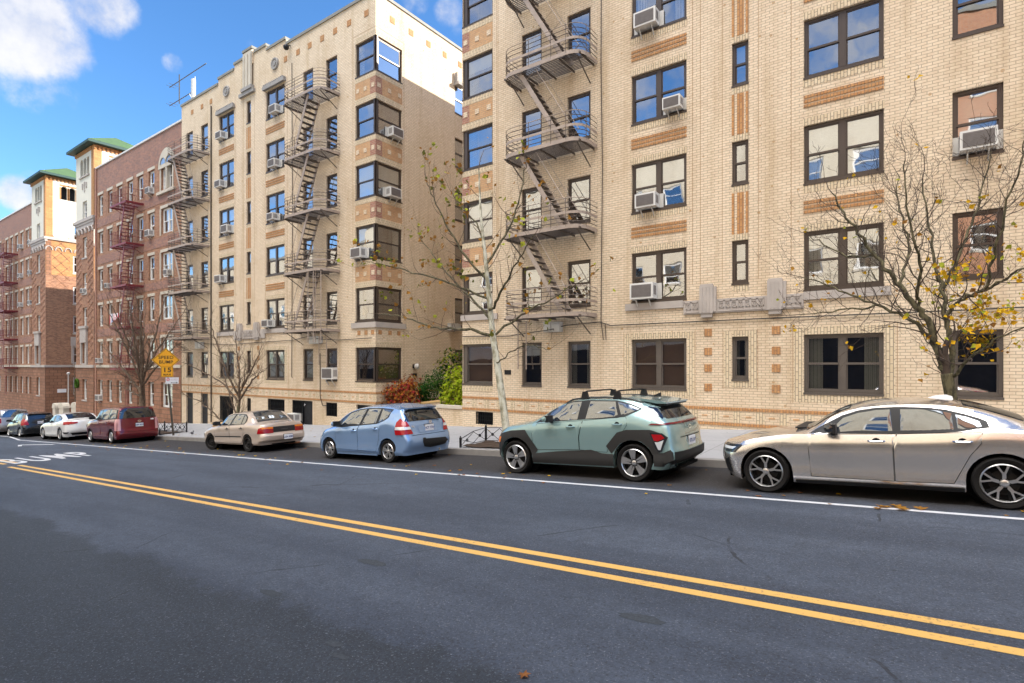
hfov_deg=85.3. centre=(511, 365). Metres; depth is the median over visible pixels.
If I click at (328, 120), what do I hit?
window
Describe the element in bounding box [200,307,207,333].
window
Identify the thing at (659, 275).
window
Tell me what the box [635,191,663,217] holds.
air conditioner
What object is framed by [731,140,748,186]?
window
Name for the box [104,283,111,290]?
air conditioner
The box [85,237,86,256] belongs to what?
window
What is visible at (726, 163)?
apartment house
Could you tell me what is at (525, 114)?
window
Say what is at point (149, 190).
air conditioner
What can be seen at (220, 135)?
air conditioner
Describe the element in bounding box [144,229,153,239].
air conditioner
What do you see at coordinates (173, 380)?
parking sign
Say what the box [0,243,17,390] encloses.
fire escape
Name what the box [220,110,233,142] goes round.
window
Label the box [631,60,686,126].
window
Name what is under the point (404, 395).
red shrub
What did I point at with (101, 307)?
window
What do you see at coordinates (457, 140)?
window
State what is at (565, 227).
fire escape
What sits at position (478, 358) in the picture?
window
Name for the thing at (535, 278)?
window
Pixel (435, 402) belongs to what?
garden wall
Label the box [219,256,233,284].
window
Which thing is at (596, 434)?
door
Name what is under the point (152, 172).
window
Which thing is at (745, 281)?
window
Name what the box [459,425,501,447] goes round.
tree guard
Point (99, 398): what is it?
air conditioner
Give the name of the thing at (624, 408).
side window
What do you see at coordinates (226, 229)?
air conditioner
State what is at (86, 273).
window
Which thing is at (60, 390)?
sign
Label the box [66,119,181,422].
apartment house
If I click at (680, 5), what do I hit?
window
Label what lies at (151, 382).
window
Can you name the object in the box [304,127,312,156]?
window
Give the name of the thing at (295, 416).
air conditioner
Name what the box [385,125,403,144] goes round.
air conditioner
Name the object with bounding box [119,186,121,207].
window
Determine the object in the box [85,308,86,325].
window
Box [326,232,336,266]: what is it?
window
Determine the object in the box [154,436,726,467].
kerb
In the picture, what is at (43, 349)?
apartment house
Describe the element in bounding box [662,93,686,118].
air conditioner
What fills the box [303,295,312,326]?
window
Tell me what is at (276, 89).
window
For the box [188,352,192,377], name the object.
window
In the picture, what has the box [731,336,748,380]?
window
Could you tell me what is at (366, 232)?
window
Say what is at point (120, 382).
window
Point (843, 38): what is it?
window
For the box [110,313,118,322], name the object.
flag
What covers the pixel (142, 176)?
window
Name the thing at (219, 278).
air conditioner
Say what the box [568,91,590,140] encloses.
window
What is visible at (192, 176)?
window
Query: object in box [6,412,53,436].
hatchback
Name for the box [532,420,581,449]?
door
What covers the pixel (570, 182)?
window
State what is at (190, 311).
window
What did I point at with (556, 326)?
utility box
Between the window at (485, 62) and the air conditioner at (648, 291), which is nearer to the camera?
the air conditioner at (648, 291)
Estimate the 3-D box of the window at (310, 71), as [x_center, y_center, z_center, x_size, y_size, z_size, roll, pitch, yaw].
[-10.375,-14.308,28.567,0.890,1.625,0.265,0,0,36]
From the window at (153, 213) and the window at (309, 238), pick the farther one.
the window at (153, 213)
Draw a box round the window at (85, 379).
[84,379,86,399]
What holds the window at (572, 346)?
in the apartment house at (726, 163)
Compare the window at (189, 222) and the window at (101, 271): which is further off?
the window at (101, 271)
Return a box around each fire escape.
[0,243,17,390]
[110,187,143,405]
[167,134,209,388]
[283,67,339,364]
[504,0,596,368]
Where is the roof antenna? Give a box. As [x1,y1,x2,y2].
[166,63,206,106]
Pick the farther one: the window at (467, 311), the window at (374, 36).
the window at (374, 36)
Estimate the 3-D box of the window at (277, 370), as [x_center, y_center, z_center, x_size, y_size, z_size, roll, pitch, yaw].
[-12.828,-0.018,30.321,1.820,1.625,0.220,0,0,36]
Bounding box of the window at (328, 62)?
[326,56,336,92]
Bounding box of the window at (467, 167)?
[462,123,492,171]
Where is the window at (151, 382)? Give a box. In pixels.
[151,382,153,405]
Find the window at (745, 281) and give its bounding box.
[731,240,748,285]
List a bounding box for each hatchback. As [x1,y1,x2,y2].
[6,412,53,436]
[320,397,449,462]
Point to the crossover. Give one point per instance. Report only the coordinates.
(643, 435)
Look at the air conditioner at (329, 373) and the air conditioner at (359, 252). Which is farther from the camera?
the air conditioner at (329, 373)
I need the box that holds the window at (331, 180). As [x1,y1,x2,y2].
[327,174,336,207]
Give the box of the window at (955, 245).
[952,208,1003,280]
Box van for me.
[0,409,27,434]
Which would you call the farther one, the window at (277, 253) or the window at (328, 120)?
the window at (277, 253)
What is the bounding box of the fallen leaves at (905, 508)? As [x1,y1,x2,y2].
[68,428,1023,515]
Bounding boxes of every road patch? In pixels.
[260,589,282,596]
[357,559,385,565]
[618,613,666,624]
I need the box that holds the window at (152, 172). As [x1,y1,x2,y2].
[150,171,154,196]
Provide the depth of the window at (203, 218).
35.22 m
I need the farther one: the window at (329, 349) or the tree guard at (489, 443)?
the window at (329, 349)
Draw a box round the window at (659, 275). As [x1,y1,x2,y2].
[631,247,686,303]
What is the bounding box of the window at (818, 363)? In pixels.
[803,333,883,396]
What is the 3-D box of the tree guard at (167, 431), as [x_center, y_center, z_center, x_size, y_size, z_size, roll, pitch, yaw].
[-19.023,3.284,29.365,5.190,0.891,1.302,0,0,36]
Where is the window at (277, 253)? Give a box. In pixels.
[266,244,284,276]
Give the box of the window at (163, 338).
[163,338,170,349]
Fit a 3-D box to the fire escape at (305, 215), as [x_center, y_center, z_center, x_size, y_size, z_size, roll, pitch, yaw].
[-9.987,-7.025,27.426,3.327,14.050,1.164,0,0,36]
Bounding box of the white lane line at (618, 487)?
[5,436,1023,519]
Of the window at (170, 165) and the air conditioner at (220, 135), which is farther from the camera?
the window at (170, 165)
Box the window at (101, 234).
[100,232,102,252]
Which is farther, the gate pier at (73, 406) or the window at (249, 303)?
the gate pier at (73, 406)
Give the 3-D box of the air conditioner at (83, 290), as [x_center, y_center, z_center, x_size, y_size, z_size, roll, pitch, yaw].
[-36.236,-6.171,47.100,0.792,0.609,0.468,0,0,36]
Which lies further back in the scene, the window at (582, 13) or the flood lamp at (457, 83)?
the flood lamp at (457, 83)
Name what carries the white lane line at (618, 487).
on the road
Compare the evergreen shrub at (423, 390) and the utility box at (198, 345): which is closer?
the evergreen shrub at (423, 390)
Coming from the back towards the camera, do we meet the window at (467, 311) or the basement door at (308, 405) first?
the basement door at (308, 405)
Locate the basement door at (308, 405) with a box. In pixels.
[304,401,312,424]
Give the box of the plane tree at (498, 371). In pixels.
[336,128,622,429]
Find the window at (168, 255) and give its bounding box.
[163,252,171,276]
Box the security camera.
[283,44,290,49]
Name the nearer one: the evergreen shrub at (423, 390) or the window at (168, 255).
the evergreen shrub at (423, 390)
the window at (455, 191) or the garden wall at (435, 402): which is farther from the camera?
the window at (455, 191)
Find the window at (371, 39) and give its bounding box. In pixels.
[355,35,377,78]
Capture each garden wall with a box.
[417,398,453,408]
[435,404,461,425]
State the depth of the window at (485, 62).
22.09 m
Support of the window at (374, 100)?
in the apartment house at (391, 62)
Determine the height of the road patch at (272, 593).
0.020 m
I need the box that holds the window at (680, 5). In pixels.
[631,0,686,38]
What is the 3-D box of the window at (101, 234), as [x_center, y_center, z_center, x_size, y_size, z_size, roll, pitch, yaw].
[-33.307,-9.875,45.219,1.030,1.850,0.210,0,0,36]
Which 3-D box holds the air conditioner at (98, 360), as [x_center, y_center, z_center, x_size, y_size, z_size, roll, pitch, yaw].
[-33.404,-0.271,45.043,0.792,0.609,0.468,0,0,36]
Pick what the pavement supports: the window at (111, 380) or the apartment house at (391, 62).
the apartment house at (391, 62)
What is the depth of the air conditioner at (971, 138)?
12.80 m
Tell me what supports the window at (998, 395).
in the apartment house at (726, 163)
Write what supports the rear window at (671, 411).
in the crossover
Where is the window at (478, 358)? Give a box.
[462,344,492,385]
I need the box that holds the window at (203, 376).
[200,352,207,377]
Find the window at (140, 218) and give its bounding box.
[140,218,142,240]
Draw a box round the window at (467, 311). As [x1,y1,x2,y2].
[462,272,492,314]
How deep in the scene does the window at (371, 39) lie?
25.89 m
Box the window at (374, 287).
[373,286,402,323]
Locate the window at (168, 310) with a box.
[163,295,171,320]
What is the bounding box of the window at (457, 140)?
[455,138,461,168]
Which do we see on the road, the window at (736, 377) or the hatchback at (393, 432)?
the hatchback at (393, 432)
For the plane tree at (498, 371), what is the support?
on the pavement
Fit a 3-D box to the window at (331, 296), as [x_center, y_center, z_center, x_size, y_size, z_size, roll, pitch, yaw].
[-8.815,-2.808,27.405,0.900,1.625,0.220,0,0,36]
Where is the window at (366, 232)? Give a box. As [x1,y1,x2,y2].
[356,223,377,261]
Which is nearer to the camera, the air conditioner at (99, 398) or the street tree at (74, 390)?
the air conditioner at (99, 398)
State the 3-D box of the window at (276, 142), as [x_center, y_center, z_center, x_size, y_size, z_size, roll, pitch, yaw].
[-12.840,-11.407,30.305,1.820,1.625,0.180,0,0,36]
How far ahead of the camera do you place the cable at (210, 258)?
34.30 m
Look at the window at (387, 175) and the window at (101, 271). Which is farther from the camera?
the window at (101, 271)
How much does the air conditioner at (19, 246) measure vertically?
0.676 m
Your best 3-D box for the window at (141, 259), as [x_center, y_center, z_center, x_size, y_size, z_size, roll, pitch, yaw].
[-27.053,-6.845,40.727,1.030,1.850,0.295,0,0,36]
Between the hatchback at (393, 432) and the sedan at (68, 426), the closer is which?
the hatchback at (393, 432)
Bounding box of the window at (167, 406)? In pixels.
[163,382,171,407]
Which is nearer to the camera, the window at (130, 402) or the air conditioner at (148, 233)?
the air conditioner at (148, 233)
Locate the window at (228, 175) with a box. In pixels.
[219,159,233,190]
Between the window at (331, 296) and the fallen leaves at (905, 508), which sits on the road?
the fallen leaves at (905, 508)
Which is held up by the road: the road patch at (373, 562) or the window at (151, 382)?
the road patch at (373, 562)
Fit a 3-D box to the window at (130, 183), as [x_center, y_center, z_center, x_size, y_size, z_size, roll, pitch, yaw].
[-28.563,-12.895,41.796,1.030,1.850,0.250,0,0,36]
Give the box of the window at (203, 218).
[200,216,207,242]
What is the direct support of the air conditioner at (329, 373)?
attached to the apartment house at (391, 62)
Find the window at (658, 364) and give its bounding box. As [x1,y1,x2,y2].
[631,338,686,390]
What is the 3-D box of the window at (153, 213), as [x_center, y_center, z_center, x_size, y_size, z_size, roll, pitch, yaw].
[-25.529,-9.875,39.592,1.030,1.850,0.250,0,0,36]
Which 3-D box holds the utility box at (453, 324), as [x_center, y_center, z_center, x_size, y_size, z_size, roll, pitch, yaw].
[-3.058,-2.030,29.539,0.274,0.360,0.840,0,0,36]
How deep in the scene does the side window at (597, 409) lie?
10.69 m
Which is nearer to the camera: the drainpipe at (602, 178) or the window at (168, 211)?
the drainpipe at (602, 178)
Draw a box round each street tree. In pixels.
[69,361,75,401]
[84,259,216,405]
[158,289,279,421]
[742,64,1023,399]
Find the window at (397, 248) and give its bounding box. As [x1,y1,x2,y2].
[373,223,402,263]
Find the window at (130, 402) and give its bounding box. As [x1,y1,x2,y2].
[129,381,131,403]
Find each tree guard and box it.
[158,421,186,434]
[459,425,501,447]
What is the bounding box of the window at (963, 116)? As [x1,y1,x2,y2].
[952,83,1003,160]
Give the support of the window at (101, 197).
in the apartment house at (106, 168)
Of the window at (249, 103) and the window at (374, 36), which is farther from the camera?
the window at (249, 103)
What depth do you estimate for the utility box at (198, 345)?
34.88 m
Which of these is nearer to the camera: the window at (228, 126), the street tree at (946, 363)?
the street tree at (946, 363)
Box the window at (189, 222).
[188,220,192,242]
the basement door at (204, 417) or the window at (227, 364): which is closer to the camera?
the window at (227, 364)
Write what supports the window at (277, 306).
in the apartment house at (391, 62)
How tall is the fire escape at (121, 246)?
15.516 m
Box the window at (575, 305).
[568,259,590,307]
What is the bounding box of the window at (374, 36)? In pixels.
[373,35,402,83]
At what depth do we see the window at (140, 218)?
40.96 m
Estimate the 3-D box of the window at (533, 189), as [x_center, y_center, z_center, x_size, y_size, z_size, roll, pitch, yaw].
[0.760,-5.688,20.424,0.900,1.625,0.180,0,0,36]
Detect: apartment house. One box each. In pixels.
[0,168,98,414]
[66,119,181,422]
[180,0,461,424]
[460,0,1023,429]
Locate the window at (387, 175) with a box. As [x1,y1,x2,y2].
[373,161,402,203]
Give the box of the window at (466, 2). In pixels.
[462,0,492,28]
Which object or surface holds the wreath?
attached to the apartment house at (106, 168)
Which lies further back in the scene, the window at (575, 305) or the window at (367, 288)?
the window at (367, 288)
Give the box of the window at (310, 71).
[303,70,311,103]
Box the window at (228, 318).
[219,304,233,331]
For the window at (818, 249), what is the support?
in the apartment house at (726, 163)
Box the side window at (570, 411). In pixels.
[551,402,581,420]
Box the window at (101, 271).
[100,270,102,290]
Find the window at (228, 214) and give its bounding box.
[219,207,233,237]
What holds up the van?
on the road
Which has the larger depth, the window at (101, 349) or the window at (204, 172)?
the window at (101, 349)
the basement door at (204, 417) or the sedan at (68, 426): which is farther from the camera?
the basement door at (204, 417)
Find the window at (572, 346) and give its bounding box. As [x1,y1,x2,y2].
[567,341,590,388]
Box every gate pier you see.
[52,403,58,415]
[58,402,69,413]
[70,402,75,411]
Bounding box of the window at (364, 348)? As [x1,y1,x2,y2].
[355,347,377,382]
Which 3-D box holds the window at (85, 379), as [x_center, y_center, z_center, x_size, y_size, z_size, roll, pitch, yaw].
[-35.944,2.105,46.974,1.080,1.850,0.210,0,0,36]
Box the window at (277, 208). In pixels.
[266,191,284,224]
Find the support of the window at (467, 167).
in the apartment house at (726, 163)
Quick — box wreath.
[74,378,78,387]
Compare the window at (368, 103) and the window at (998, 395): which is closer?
the window at (998, 395)
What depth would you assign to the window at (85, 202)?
47.18 m
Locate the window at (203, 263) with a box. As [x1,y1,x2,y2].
[200,261,207,287]
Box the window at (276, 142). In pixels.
[266,138,284,173]
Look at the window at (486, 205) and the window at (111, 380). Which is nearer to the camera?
the window at (486, 205)
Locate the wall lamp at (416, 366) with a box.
[413,363,418,375]
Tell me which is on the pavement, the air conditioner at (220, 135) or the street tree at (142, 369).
the street tree at (142, 369)
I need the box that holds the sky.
[0,0,461,219]
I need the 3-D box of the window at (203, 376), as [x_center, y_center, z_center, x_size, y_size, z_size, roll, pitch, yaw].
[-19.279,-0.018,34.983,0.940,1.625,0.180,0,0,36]
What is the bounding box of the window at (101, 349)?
[99,342,102,364]
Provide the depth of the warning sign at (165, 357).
26.59 m
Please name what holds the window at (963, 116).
in the apartment house at (726, 163)
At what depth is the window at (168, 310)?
38.55 m
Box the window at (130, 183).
[129,181,132,203]
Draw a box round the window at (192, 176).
[188,176,192,201]
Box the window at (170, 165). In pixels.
[163,165,171,189]
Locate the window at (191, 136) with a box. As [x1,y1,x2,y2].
[188,132,192,157]
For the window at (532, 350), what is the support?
in the apartment house at (726, 163)
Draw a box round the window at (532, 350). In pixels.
[521,342,541,386]
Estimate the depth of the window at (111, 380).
44.28 m
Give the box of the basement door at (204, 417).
[202,394,207,423]
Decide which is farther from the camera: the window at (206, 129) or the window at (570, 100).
the window at (206, 129)
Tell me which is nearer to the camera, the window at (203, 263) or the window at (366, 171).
the window at (366, 171)
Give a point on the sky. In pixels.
(72, 72)
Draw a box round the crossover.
[499,388,703,481]
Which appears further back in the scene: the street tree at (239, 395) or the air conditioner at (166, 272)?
the air conditioner at (166, 272)
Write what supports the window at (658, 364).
in the apartment house at (726, 163)
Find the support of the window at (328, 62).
in the apartment house at (391, 62)
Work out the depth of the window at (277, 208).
30.30 m
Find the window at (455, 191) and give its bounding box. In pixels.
[455,191,461,222]
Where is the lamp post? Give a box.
[67,372,69,402]
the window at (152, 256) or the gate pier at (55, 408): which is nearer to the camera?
the window at (152, 256)
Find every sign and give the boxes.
[57,389,65,392]
[152,348,178,366]
[161,366,172,376]
[166,377,178,383]
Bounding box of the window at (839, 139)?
[803,109,883,185]
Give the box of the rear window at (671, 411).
[650,404,691,418]
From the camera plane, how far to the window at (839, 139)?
14.65 m
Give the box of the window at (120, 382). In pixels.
[119,381,121,402]
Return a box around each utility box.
[194,342,203,348]
[309,336,322,343]
[447,323,460,330]
[543,322,562,331]
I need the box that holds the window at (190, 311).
[188,309,192,333]
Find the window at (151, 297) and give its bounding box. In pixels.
[151,297,153,320]
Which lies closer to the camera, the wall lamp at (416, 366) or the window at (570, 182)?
the window at (570, 182)
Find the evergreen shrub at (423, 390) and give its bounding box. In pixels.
[414,367,452,401]
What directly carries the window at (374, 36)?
in the apartment house at (391, 62)
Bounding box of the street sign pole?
[167,377,173,434]
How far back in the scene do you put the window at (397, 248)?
26.55 m
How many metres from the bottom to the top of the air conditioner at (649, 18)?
0.757 m
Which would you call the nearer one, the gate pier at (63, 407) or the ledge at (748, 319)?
the ledge at (748, 319)
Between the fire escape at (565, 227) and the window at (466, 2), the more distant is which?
the window at (466, 2)
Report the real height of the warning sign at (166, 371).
0.500 m
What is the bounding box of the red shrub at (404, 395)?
[381,373,422,403]
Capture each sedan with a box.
[40,412,96,440]
[204,410,303,451]
[723,395,1023,508]
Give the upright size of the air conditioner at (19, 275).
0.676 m
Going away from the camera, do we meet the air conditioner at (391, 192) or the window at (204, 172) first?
the air conditioner at (391, 192)
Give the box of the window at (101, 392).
[100,380,102,394]
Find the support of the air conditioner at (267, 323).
attached to the apartment house at (391, 62)
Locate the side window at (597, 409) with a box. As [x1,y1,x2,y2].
[585,401,617,418]
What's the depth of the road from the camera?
5.55 m
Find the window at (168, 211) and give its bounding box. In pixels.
[163,207,171,233]
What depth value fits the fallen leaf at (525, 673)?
3.60 m
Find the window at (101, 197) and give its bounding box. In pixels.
[99,195,102,217]
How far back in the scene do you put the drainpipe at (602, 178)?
18.64 m
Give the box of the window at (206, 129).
[202,124,207,150]
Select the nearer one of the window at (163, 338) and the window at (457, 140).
the window at (457, 140)
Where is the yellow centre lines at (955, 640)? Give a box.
[0,460,1023,655]
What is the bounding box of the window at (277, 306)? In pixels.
[266,298,284,328]
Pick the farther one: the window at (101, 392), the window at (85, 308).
the window at (85, 308)
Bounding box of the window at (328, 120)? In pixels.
[327,116,336,148]
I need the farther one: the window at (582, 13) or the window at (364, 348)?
the window at (364, 348)
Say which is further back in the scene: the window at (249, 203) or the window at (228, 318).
the window at (228, 318)
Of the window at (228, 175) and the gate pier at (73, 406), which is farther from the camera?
the gate pier at (73, 406)
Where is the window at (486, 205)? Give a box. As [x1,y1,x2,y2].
[462,197,492,243]
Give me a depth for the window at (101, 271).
45.46 m
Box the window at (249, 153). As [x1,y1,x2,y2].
[246,152,250,174]
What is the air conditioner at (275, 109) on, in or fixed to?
attached to the apartment house at (391, 62)
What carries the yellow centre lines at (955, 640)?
on the road
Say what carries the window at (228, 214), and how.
in the apartment house at (391, 62)
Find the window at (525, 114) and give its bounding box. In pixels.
[523,109,541,153]
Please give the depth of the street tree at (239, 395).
25.88 m
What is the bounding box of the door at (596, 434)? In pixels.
[579,416,626,451]
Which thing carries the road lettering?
on the road
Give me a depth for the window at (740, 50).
16.22 m
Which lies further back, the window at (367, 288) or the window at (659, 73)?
the window at (367, 288)
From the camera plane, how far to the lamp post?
52.61 m
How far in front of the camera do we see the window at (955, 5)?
13.12 m
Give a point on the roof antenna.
(193, 88)
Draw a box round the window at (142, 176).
[140,176,142,198]
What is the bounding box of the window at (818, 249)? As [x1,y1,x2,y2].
[803,223,883,291]
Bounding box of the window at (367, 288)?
[355,286,377,322]
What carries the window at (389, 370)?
in the apartment house at (391, 62)
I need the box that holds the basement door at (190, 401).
[187,393,192,422]
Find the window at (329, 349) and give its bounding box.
[326,348,336,381]
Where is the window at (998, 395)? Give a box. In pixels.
[952,329,1003,399]
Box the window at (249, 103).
[246,101,250,124]
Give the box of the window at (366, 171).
[355,161,377,200]
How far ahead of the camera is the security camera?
29.10 m
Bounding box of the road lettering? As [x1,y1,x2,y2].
[0,452,90,463]
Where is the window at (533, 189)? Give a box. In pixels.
[523,187,541,231]
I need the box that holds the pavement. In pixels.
[158,423,756,458]
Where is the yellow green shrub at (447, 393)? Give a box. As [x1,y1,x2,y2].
[439,363,461,405]
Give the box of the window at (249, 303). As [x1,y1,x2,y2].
[246,302,250,324]
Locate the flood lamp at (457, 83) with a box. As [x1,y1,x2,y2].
[454,72,461,88]
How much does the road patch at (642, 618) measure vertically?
0.023 m
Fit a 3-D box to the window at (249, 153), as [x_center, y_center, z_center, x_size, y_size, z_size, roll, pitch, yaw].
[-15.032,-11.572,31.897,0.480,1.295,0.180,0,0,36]
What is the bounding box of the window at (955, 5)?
[952,0,1003,39]
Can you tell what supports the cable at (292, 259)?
attached to the apartment house at (391, 62)
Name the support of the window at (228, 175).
in the apartment house at (391, 62)
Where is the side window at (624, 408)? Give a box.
[618,402,638,413]
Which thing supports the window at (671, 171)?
in the apartment house at (726, 163)
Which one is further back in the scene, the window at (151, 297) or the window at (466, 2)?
the window at (151, 297)
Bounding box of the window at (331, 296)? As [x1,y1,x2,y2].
[326,291,336,324]
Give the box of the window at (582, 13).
[568,8,590,59]
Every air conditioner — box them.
[17,244,22,250]
[17,273,22,279]
[17,302,22,308]
[80,288,86,293]
[95,358,102,364]
[95,394,102,402]
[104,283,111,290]
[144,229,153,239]
[145,186,153,195]
[163,269,171,278]
[214,179,226,192]
[214,274,226,286]
[215,130,227,143]
[221,224,233,237]
[261,319,275,329]
[266,212,279,224]
[268,157,281,171]
[269,103,283,118]
[287,413,300,420]
[321,368,337,384]
[350,246,368,264]
[382,186,400,203]
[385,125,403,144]
[630,282,661,306]
[633,5,663,39]
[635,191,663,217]
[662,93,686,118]
[952,125,1002,163]
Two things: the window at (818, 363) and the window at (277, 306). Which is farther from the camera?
the window at (277, 306)
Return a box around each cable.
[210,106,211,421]
[219,335,371,344]
[291,63,292,376]
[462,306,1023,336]
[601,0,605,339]
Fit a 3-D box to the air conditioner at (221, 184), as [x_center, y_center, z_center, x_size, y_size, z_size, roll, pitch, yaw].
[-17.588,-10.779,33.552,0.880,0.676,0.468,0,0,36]
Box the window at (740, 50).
[731,40,748,88]
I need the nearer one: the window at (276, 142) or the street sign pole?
the street sign pole
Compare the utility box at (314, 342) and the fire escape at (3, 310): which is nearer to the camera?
the utility box at (314, 342)
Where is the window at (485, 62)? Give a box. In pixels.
[462,50,492,100]
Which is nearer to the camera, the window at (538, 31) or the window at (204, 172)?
the window at (538, 31)
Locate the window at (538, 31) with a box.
[523,29,541,75]
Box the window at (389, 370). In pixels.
[373,347,402,382]
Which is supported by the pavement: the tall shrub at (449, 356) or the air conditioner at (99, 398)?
the tall shrub at (449, 356)
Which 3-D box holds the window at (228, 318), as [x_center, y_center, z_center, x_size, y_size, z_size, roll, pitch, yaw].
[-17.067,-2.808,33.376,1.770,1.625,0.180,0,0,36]
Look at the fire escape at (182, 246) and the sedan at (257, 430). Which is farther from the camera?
the fire escape at (182, 246)
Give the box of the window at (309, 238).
[304,238,311,268]
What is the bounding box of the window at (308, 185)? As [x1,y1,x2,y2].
[304,183,311,207]
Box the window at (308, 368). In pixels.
[303,349,312,380]
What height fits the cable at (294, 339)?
0.310 m
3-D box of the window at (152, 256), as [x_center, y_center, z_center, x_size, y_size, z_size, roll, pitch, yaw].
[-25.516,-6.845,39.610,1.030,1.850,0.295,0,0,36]
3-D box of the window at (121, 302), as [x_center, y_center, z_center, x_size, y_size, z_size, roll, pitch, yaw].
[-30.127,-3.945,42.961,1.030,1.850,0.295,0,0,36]
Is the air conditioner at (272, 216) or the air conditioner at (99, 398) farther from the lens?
the air conditioner at (99, 398)
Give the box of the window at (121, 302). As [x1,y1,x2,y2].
[117,302,121,325]
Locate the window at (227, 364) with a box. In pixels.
[219,351,233,378]
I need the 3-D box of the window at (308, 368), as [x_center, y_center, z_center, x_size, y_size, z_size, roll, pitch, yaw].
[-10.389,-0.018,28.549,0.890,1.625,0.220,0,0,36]
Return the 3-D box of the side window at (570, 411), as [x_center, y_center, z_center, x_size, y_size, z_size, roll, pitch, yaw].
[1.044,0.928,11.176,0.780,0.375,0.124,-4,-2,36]
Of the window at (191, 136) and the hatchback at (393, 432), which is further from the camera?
the window at (191, 136)
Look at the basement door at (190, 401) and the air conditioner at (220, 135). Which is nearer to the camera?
the air conditioner at (220, 135)
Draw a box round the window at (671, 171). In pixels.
[631,154,686,214]
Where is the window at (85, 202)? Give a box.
[85,202,86,217]
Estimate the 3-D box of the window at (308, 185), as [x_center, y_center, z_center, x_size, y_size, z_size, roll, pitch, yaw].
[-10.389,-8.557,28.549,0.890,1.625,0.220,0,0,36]
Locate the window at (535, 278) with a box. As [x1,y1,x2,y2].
[521,266,541,310]
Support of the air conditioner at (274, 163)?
attached to the apartment house at (391, 62)
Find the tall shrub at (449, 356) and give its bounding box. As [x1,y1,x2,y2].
[433,346,461,397]
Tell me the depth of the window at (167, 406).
38.58 m
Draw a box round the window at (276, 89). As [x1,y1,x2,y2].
[266,84,284,120]
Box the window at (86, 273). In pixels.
[85,273,86,288]
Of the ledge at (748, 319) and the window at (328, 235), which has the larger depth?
the window at (328, 235)
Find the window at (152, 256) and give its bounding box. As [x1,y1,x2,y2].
[151,256,153,279]
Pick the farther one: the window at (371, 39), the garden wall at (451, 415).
the window at (371, 39)
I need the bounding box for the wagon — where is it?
[87,406,158,443]
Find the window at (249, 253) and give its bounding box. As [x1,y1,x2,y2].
[246,252,250,274]
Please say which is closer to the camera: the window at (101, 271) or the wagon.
the wagon
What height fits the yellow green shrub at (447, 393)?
2.721 m
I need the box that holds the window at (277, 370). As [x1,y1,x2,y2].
[266,350,284,379]
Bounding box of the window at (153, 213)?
[150,213,153,238]
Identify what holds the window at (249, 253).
in the apartment house at (391, 62)
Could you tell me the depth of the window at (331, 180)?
27.59 m
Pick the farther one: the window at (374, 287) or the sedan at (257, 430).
the window at (374, 287)
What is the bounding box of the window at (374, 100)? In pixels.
[373,98,402,144]
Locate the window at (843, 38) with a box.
[803,0,883,79]
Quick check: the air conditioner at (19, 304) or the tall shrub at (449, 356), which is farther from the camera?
the air conditioner at (19, 304)
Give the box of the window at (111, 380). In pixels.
[110,380,111,401]
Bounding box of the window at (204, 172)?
[201,170,207,196]
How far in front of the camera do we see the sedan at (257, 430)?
19.08 m
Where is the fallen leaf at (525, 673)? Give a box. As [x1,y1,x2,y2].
[519,670,530,677]
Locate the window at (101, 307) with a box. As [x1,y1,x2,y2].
[100,305,102,325]
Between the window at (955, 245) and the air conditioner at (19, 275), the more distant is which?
the air conditioner at (19, 275)
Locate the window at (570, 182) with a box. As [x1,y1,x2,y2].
[568,175,590,223]
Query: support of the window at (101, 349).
in the apartment house at (106, 168)
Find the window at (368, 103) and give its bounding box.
[355,99,377,140]
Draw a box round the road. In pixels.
[0,434,1023,682]
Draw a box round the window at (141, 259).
[140,259,142,281]
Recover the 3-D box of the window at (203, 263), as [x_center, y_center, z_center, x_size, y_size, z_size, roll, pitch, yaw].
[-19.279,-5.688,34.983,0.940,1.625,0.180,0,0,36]
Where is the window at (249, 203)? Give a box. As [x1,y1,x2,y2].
[246,202,250,224]
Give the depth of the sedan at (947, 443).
7.82 m
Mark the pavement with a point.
(714, 440)

